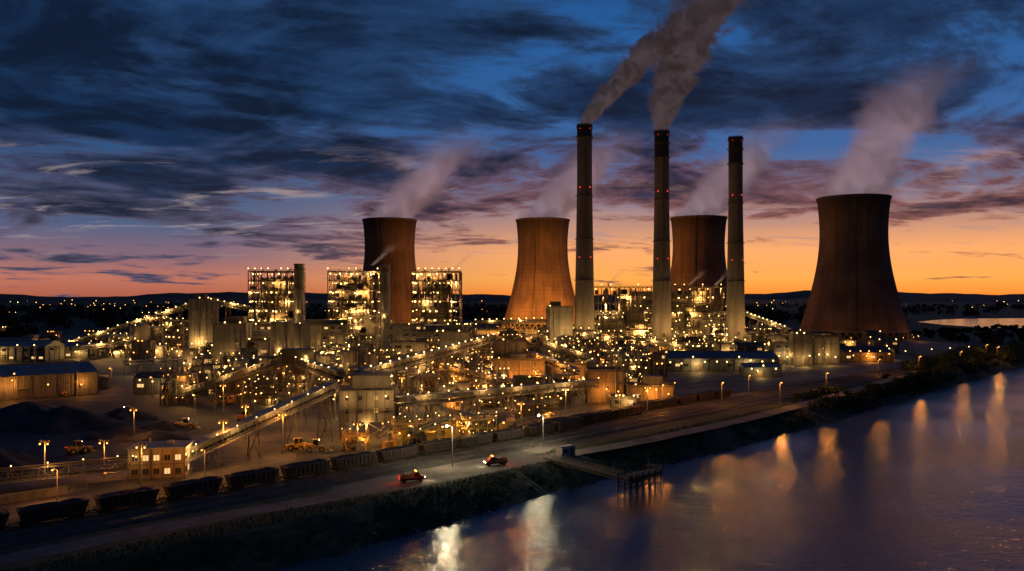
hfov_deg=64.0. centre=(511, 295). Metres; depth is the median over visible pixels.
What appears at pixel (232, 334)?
industrial building
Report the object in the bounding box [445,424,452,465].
street lamp
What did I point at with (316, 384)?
process structure
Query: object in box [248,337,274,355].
industrial building
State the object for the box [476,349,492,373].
process structure
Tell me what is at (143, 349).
industrial building
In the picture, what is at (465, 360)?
pipe rack
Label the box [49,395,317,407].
plant road
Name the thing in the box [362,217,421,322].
cooling tower
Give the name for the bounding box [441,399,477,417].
conveyor gallery
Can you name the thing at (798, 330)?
industrial building
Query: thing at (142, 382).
workshop shed
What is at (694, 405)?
railway track
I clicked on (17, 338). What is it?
warehouse
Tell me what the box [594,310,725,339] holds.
turbine hall
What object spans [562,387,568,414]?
floodlight mast
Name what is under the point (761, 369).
workshop shed
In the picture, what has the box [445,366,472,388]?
industrial building
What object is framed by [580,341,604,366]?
process structure
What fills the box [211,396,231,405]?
wheel loader
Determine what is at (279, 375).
process structure
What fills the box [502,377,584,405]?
pipe rack
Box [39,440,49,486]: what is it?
floodlight mast
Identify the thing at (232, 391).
process structure
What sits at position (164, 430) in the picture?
coal pile
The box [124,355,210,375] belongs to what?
pipe rack
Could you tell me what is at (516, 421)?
plant road
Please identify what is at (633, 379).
industrial building
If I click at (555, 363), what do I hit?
conveyor gallery
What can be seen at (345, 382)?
storage tank
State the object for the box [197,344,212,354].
process structure
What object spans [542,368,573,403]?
process structure
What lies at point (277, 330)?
silo
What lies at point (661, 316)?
chimney
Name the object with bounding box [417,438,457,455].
coal wagon
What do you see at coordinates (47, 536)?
railway track
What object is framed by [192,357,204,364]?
storage tank
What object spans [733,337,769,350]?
conveyor gallery
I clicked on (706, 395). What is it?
coal wagon
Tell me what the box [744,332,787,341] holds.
industrial building
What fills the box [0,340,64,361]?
warehouse
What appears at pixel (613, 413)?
coal wagon
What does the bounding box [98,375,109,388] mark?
storage tank
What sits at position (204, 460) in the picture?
street lamp
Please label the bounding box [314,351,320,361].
industrial building
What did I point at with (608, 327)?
process structure
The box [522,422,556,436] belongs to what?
coal wagon
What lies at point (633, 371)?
process structure
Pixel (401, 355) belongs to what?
conveyor gallery
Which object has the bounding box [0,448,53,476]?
coal pile
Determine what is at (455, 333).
industrial building
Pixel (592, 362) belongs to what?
storage tank
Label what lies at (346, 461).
coal wagon
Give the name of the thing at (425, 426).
conveyor gallery
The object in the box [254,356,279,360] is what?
industrial building
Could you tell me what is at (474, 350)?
conveyor gallery
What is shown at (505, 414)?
conveyor gallery
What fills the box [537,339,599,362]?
conveyor gallery
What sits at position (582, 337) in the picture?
process structure
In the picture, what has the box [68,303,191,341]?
conveyor gallery
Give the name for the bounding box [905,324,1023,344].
distant woodland
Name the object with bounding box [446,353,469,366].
process structure
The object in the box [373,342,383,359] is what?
process structure
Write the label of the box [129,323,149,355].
silo
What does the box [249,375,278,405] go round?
process structure
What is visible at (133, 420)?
floodlight mast
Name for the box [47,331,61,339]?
industrial building
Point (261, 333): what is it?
industrial building
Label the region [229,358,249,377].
storage tank
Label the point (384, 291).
exhaust stack
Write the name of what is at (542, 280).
cooling tower
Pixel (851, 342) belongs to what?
industrial building
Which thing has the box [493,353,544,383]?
crusher house
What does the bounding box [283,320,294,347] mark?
silo
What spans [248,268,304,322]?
boiler house
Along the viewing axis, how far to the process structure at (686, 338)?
643.47 m
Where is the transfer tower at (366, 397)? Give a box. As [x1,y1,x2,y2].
[333,371,397,438]
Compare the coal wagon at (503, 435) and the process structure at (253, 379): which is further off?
the process structure at (253, 379)
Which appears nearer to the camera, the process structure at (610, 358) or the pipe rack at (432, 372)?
the pipe rack at (432, 372)
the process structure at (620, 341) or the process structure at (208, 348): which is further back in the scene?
the process structure at (208, 348)
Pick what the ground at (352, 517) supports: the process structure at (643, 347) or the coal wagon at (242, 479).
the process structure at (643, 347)
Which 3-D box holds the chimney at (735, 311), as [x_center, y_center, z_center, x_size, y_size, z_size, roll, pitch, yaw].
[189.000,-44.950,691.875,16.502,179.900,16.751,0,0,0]
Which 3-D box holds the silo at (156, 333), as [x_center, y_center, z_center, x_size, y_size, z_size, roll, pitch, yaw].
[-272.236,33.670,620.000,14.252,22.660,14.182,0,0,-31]
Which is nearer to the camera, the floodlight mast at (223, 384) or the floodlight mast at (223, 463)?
the floodlight mast at (223, 463)
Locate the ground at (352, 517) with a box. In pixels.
[0,299,1023,570]
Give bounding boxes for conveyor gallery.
[0,456,127,483]
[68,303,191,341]
[68,338,136,359]
[175,354,284,415]
[189,380,340,466]
[211,298,258,321]
[295,357,348,431]
[307,350,416,377]
[351,332,498,425]
[375,412,410,439]
[394,377,599,420]
[399,413,434,441]
[408,413,455,434]
[416,343,493,384]
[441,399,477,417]
[444,365,516,400]
[475,317,545,340]
[484,407,515,430]
[527,351,581,378]
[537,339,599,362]
[639,338,700,350]
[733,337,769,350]
[745,312,793,333]
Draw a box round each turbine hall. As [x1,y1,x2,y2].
[253,319,472,350]
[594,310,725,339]
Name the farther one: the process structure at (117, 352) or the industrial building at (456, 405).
the process structure at (117, 352)
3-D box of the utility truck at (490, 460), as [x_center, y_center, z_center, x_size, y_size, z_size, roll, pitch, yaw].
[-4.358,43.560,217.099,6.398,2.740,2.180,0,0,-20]
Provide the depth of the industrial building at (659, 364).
452.79 m
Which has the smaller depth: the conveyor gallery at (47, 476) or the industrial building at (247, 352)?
the conveyor gallery at (47, 476)
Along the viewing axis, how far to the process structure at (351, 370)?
394.55 m
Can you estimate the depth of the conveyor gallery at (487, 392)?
292.85 m
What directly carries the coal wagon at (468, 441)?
on the railway track at (13, 528)
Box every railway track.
[0,360,963,533]
[0,366,937,540]
[0,383,862,549]
[93,361,947,506]
[643,367,901,411]
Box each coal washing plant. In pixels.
[341,422,369,450]
[391,410,450,444]
[453,407,496,435]
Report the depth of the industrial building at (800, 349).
526.60 m
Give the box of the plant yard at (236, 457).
[0,332,965,511]
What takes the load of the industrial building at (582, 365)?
on the plant yard at (236, 457)
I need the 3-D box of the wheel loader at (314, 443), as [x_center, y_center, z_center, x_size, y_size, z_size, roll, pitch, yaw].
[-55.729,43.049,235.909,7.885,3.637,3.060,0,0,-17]
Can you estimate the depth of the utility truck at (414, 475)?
197.29 m
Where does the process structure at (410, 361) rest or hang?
on the ground at (352, 517)
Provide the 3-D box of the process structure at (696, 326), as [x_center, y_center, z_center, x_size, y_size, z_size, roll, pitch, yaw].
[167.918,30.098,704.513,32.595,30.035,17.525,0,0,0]
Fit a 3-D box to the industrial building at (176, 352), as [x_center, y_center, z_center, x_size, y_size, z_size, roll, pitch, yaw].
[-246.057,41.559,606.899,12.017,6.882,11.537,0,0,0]
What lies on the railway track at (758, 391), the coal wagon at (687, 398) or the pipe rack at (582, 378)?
the coal wagon at (687, 398)
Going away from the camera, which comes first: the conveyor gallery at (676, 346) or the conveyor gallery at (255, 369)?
the conveyor gallery at (255, 369)
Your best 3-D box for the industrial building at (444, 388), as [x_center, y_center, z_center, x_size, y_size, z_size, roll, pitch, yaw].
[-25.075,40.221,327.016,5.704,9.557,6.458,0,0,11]
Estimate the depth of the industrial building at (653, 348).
513.71 m
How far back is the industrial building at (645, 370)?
407.45 m
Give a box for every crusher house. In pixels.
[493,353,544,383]
[494,335,526,357]
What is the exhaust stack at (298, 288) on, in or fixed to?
on the plant yard at (236, 457)
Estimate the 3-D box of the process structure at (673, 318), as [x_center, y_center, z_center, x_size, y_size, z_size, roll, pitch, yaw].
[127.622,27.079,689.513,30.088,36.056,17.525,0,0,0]
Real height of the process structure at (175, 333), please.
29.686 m
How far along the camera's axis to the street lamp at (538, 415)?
242.56 m
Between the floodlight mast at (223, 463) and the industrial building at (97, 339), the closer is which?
the floodlight mast at (223, 463)
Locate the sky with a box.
[0,0,1023,296]
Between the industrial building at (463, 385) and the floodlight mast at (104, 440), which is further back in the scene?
the industrial building at (463, 385)
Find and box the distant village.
[9,300,1018,322]
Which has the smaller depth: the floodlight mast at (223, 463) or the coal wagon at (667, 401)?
the floodlight mast at (223, 463)
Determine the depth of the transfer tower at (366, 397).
259.44 m
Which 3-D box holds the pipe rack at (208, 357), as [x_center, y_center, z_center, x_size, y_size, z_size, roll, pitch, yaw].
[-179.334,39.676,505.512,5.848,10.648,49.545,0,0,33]
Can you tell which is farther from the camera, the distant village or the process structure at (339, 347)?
the distant village
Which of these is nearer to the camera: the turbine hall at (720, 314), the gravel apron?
the gravel apron
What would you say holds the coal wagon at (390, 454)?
on the railway track at (13, 528)
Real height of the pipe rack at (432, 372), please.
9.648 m
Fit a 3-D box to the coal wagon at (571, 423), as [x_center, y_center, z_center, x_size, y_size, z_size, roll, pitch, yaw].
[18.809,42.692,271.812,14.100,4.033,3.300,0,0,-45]
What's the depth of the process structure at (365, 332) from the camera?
498.62 m
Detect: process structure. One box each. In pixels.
[108,331,132,357]
[142,310,168,352]
[160,366,196,405]
[164,316,188,355]
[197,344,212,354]
[206,341,212,353]
[211,361,247,402]
[220,351,244,369]
[244,375,260,396]
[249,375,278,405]
[256,366,291,391]
[259,370,277,399]
[282,365,307,383]
[314,377,331,401]
[318,344,339,363]
[325,341,345,361]
[330,355,342,380]
[347,310,379,353]
[348,362,361,376]
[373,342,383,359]
[374,346,395,381]
[397,350,416,379]
[420,368,440,393]
[427,338,438,368]
[431,358,453,377]
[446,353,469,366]
[463,321,476,361]
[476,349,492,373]
[478,374,503,406]
[480,340,489,368]
[494,365,508,393]
[514,393,558,417]
[521,328,547,355]
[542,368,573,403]
[547,376,578,396]
[554,335,577,360]
[572,326,596,352]
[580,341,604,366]
[591,362,623,368]
[594,312,623,341]
[601,348,618,366]
[605,340,634,358]
[609,332,634,350]
[624,356,641,381]
[625,350,650,370]
[631,331,656,350]
[632,351,649,374]
[634,341,645,357]
[644,307,682,349]
[671,330,708,350]
[686,313,725,343]
[704,322,728,343]
[753,322,771,350]
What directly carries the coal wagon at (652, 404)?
on the railway track at (758, 391)
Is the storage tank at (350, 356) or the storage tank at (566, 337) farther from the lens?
the storage tank at (566, 337)
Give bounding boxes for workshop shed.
[133,371,195,393]
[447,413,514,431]
[660,351,778,371]
[738,363,781,376]
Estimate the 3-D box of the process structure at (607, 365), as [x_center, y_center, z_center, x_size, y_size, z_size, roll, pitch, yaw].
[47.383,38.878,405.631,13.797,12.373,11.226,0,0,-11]
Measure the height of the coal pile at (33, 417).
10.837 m
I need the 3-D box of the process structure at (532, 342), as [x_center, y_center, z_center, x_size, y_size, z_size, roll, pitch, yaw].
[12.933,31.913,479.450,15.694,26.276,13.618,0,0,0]
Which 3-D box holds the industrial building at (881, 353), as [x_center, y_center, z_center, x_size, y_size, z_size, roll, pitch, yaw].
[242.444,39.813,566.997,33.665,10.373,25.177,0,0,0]
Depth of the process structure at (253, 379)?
363.84 m
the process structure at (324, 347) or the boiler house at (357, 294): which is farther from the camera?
the boiler house at (357, 294)
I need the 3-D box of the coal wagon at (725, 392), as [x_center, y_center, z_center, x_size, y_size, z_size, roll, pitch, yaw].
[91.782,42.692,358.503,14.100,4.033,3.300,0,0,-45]
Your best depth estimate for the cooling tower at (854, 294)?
835.01 m
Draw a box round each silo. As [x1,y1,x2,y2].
[107,334,129,353]
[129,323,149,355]
[150,325,162,342]
[270,321,284,355]
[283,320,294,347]
[293,322,310,347]
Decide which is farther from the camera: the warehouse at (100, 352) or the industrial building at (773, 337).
the industrial building at (773, 337)
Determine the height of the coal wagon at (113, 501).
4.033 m
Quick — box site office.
[126,438,193,480]
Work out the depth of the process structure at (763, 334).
616.25 m
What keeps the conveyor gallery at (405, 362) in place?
on the ground at (352, 517)
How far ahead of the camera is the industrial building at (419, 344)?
462.62 m
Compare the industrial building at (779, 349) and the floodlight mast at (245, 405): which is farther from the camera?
the industrial building at (779, 349)
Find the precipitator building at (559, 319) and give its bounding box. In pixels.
[546,301,572,343]
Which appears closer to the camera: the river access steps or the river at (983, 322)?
the river access steps
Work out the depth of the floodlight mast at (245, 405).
257.66 m
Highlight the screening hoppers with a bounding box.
[382,422,468,448]
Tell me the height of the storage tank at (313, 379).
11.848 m
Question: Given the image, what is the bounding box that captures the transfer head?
[280,348,315,395]
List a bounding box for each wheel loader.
[65,440,96,454]
[176,418,200,428]
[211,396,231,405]
[237,410,250,420]
[281,437,308,451]
[305,438,332,452]
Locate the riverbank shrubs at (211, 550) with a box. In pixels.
[105,409,841,570]
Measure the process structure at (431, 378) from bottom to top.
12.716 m
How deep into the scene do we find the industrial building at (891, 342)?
633.23 m
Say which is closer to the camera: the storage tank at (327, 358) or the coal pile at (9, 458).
the coal pile at (9, 458)
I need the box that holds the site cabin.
[556,444,575,456]
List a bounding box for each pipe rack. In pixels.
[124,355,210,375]
[198,354,212,362]
[319,368,478,390]
[413,380,483,405]
[417,360,492,367]
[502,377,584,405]
[548,349,647,355]
[639,341,737,354]
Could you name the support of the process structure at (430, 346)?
on the ground at (352, 517)
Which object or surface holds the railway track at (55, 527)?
on the ground at (352, 517)
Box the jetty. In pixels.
[543,453,661,497]
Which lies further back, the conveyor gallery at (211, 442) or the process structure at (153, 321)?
the process structure at (153, 321)
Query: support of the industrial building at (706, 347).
on the plant yard at (236, 457)
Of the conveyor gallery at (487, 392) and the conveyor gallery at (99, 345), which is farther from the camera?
the conveyor gallery at (99, 345)
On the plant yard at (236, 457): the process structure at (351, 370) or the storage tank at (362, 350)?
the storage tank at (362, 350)
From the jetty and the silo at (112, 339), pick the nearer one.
the jetty
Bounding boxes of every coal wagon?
[0,510,12,530]
[13,497,91,526]
[92,486,160,512]
[161,476,223,500]
[224,467,279,489]
[279,458,330,479]
[329,451,376,470]
[375,444,418,462]
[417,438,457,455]
[455,432,493,448]
[490,427,525,442]
[508,421,541,427]
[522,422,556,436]
[539,416,570,422]
[552,417,584,431]
[567,412,596,422]
[593,408,621,420]
[617,404,643,416]
[633,400,657,409]
[654,396,677,407]
[674,394,696,404]
[693,391,714,401]
[713,388,731,398]
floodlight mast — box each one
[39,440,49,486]
[99,439,108,475]
[130,407,137,435]
[135,443,146,487]
[218,419,227,464]
[220,383,226,415]
[241,404,249,438]
[278,412,286,453]
[353,421,361,452]
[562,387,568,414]
[644,385,650,414]
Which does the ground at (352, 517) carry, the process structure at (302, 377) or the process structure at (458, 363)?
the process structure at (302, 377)
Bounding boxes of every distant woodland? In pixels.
[0,301,1023,328]
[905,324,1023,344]
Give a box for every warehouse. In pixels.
[0,337,38,339]
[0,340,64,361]
[0,361,97,400]
[61,342,106,357]
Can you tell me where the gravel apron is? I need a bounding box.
[323,441,567,494]
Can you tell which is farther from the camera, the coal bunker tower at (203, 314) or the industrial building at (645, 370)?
the coal bunker tower at (203, 314)
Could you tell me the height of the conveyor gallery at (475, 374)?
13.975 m
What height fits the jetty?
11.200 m
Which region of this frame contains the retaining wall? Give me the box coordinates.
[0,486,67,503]
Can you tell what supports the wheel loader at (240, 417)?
on the plant yard at (236, 457)
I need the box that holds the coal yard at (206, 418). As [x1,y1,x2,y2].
[0,400,237,471]
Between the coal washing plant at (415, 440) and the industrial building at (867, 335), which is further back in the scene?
the industrial building at (867, 335)
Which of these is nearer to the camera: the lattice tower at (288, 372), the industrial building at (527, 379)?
the lattice tower at (288, 372)
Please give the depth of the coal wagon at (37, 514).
160.81 m
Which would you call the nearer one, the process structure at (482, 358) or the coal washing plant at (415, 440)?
the coal washing plant at (415, 440)
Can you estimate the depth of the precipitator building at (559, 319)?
640.00 m
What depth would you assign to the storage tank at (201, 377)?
369.88 m
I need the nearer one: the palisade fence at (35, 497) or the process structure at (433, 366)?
the palisade fence at (35, 497)
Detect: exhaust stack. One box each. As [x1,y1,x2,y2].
[293,264,305,322]
[378,265,390,355]
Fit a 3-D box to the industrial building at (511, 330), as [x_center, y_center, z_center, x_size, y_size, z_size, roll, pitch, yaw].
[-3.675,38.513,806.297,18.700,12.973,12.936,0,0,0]
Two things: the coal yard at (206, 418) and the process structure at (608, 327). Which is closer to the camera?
the coal yard at (206, 418)
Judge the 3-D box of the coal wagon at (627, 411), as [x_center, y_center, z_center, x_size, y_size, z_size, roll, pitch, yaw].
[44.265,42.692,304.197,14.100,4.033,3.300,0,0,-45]
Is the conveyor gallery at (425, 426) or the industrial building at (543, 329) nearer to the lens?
the conveyor gallery at (425, 426)
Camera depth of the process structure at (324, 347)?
476.41 m
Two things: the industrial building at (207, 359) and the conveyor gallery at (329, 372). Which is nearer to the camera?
the conveyor gallery at (329, 372)
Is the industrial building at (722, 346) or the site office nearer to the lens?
the site office
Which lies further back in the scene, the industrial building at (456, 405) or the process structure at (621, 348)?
the process structure at (621, 348)
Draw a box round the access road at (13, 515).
[7,353,936,521]
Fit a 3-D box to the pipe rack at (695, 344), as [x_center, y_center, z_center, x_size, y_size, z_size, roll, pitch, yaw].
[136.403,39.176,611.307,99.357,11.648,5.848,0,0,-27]
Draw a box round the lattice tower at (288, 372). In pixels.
[285,364,309,419]
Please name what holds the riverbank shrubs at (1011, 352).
on the ground at (352, 517)
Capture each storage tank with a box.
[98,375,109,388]
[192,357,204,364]
[197,372,208,395]
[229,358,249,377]
[248,356,266,378]
[308,373,325,388]
[320,353,335,366]
[341,380,349,384]
[343,349,357,377]
[353,344,367,366]
[365,353,377,370]
[397,367,418,387]
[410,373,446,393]
[461,361,477,366]
[557,335,574,343]
[586,358,598,366]
[617,353,633,366]
[621,355,633,370]
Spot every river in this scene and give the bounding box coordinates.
[276,367,1023,570]
[921,318,1023,328]
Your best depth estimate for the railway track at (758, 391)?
389.99 m
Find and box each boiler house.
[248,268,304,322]
[327,267,379,318]
[411,268,461,322]
[594,283,726,345]
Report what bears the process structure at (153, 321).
on the plant yard at (236, 457)
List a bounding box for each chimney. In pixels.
[574,123,594,340]
[652,129,671,350]
[726,135,745,340]
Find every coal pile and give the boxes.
[0,401,162,434]
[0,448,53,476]
[72,420,195,442]
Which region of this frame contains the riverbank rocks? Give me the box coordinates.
[284,367,1008,561]
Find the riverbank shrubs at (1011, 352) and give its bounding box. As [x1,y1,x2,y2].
[790,338,1023,411]
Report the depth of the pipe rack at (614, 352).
511.47 m
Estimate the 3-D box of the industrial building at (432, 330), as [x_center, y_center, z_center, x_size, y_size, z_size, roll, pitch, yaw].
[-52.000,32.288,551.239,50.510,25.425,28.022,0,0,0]
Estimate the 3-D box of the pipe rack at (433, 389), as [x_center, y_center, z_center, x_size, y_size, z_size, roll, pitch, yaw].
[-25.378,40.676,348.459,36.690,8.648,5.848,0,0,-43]
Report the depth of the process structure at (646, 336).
633.27 m
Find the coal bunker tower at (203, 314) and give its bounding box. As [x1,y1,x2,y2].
[188,294,218,349]
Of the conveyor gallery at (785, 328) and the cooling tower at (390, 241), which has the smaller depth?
the conveyor gallery at (785, 328)
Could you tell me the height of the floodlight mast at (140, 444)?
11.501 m
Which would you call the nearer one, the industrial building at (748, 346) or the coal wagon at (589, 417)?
the coal wagon at (589, 417)
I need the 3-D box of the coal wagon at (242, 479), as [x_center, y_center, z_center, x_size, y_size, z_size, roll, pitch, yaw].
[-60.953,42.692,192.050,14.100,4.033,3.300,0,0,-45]
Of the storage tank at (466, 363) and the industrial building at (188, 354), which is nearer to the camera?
the storage tank at (466, 363)
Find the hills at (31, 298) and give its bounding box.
[0,294,1023,301]
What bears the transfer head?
attached to the lattice tower at (288, 372)
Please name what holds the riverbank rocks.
on the ground at (352, 517)
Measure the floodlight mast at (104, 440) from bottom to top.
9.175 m
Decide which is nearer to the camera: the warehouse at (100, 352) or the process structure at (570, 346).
the process structure at (570, 346)
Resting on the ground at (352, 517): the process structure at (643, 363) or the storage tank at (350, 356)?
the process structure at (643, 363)
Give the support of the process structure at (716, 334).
on the plant yard at (236, 457)
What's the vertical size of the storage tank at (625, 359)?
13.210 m
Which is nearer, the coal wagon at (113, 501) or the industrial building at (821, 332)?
the coal wagon at (113, 501)
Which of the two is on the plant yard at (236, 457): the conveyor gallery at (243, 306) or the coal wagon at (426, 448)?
the conveyor gallery at (243, 306)
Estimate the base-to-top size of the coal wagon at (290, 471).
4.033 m
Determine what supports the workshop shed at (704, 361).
on the plant yard at (236, 457)
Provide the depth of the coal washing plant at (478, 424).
261.14 m
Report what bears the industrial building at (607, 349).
on the plant yard at (236, 457)
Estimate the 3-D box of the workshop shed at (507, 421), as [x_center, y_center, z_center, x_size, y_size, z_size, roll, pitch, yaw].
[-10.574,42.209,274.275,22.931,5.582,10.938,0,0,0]
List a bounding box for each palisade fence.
[0,481,89,504]
[296,407,586,456]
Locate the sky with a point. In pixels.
(147, 146)
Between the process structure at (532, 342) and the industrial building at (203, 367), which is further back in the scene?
the process structure at (532, 342)
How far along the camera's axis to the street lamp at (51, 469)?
177.34 m
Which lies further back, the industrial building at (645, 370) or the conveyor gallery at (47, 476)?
the industrial building at (645, 370)
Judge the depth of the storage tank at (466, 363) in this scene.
431.20 m
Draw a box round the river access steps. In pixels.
[502,465,545,495]
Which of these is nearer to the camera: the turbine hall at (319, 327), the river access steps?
the river access steps
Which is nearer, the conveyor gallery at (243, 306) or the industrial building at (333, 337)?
the industrial building at (333, 337)
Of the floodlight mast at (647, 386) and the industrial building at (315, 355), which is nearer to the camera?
the floodlight mast at (647, 386)
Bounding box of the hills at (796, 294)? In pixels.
[95,290,1023,298]
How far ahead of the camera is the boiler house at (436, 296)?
625.72 m
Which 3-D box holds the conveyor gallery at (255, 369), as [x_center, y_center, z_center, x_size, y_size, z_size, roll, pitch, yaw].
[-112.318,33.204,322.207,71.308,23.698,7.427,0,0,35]
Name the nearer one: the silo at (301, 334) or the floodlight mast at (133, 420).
the floodlight mast at (133, 420)
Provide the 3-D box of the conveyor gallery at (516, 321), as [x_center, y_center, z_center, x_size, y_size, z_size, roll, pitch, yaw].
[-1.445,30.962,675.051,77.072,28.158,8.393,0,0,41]
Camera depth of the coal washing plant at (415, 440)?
247.70 m
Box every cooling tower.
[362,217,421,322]
[498,217,574,330]
[670,215,747,330]
[800,193,918,340]
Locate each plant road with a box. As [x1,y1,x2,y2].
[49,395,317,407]
[514,360,918,423]
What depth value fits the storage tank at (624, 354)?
482.03 m
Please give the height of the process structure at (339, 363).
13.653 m
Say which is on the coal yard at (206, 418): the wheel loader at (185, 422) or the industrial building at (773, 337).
the wheel loader at (185, 422)
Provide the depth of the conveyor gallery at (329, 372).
279.15 m
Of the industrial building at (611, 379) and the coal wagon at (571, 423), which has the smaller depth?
the coal wagon at (571, 423)
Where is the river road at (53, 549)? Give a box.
[0,355,987,564]
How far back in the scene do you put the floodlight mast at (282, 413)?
233.34 m
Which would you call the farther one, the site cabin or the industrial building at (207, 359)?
the industrial building at (207, 359)
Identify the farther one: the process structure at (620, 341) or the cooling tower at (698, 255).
the cooling tower at (698, 255)
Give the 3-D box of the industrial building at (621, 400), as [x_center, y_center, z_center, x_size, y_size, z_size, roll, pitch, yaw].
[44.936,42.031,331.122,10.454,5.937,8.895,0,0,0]
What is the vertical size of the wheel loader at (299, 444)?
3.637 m
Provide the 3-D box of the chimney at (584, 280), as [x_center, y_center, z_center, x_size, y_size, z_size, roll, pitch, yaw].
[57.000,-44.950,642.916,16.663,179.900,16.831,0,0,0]
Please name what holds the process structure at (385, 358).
on the ground at (352, 517)
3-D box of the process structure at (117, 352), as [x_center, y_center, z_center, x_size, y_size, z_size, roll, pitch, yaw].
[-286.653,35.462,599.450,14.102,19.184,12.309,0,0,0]
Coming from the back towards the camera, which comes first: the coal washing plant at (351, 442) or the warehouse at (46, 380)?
the warehouse at (46, 380)
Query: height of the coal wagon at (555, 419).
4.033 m
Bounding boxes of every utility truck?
[398,470,424,482]
[483,455,507,466]
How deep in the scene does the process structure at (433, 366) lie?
410.26 m
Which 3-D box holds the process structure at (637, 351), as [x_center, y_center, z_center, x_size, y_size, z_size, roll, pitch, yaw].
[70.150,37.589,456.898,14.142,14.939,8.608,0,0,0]
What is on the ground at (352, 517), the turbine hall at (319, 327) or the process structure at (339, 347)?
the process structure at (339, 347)
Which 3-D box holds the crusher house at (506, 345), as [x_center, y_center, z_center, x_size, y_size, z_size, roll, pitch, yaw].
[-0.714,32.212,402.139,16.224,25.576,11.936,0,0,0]
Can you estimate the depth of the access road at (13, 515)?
223.43 m
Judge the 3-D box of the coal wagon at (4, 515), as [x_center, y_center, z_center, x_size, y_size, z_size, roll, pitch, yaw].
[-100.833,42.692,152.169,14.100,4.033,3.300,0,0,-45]
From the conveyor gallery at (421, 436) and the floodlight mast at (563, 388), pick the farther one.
the floodlight mast at (563, 388)
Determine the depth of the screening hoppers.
241.66 m
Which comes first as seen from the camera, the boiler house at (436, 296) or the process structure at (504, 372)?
the process structure at (504, 372)
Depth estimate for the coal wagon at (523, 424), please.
262.25 m
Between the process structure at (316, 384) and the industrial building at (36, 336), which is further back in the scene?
the industrial building at (36, 336)
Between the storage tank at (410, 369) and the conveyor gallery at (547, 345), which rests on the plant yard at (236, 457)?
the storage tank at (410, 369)
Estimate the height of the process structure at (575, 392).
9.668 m
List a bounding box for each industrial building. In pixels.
[27,335,49,339]
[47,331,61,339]
[83,330,105,342]
[132,340,155,360]
[156,343,166,357]
[170,347,182,356]
[182,348,197,370]
[192,362,223,379]
[199,354,212,363]
[213,316,252,363]
[236,346,257,358]
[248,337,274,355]
[253,330,269,337]
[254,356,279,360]
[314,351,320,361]
[321,329,394,356]
[346,376,351,384]
[392,337,437,374]
[395,324,448,340]
[436,381,470,404]
[439,324,471,359]
[441,384,457,406]
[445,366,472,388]
[446,388,461,413]
[472,366,489,381]
[499,328,517,338]
[513,375,543,396]
[537,325,545,340]
[549,358,586,385]
[585,365,623,403]
[586,342,611,353]
[609,393,636,407]
[624,374,637,381]
[624,375,673,401]
[638,367,648,379]
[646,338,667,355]
[648,345,658,366]
[650,351,667,376]
[686,345,712,350]
[713,342,733,350]
[733,342,764,350]
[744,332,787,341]
[770,340,787,363]
[779,328,802,334]
[788,331,812,365]
[809,331,831,334]
[813,334,839,363]
[840,339,855,345]
[840,346,893,361]
[862,330,882,343]
[867,337,899,353]
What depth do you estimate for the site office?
200.25 m
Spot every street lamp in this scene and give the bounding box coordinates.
[50,468,57,500]
[200,448,204,476]
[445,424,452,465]
[537,414,543,447]
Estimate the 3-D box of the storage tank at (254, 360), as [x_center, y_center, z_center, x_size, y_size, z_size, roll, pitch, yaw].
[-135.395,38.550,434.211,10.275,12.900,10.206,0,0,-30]
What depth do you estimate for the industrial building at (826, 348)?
538.04 m
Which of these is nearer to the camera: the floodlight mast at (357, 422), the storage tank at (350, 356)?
the floodlight mast at (357, 422)
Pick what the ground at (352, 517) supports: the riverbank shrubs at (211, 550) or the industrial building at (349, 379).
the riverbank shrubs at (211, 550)
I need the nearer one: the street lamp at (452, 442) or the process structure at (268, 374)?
the street lamp at (452, 442)
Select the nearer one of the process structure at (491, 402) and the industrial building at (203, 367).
the process structure at (491, 402)
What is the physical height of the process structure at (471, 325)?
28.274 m
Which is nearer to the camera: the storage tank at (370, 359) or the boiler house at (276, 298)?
the storage tank at (370, 359)
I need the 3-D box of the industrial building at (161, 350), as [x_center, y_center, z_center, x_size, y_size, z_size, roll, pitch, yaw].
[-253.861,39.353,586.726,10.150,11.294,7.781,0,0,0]
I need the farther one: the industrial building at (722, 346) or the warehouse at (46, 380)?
the industrial building at (722, 346)
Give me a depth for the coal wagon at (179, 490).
180.61 m
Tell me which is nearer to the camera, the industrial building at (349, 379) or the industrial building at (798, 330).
the industrial building at (349, 379)
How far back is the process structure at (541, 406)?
305.59 m

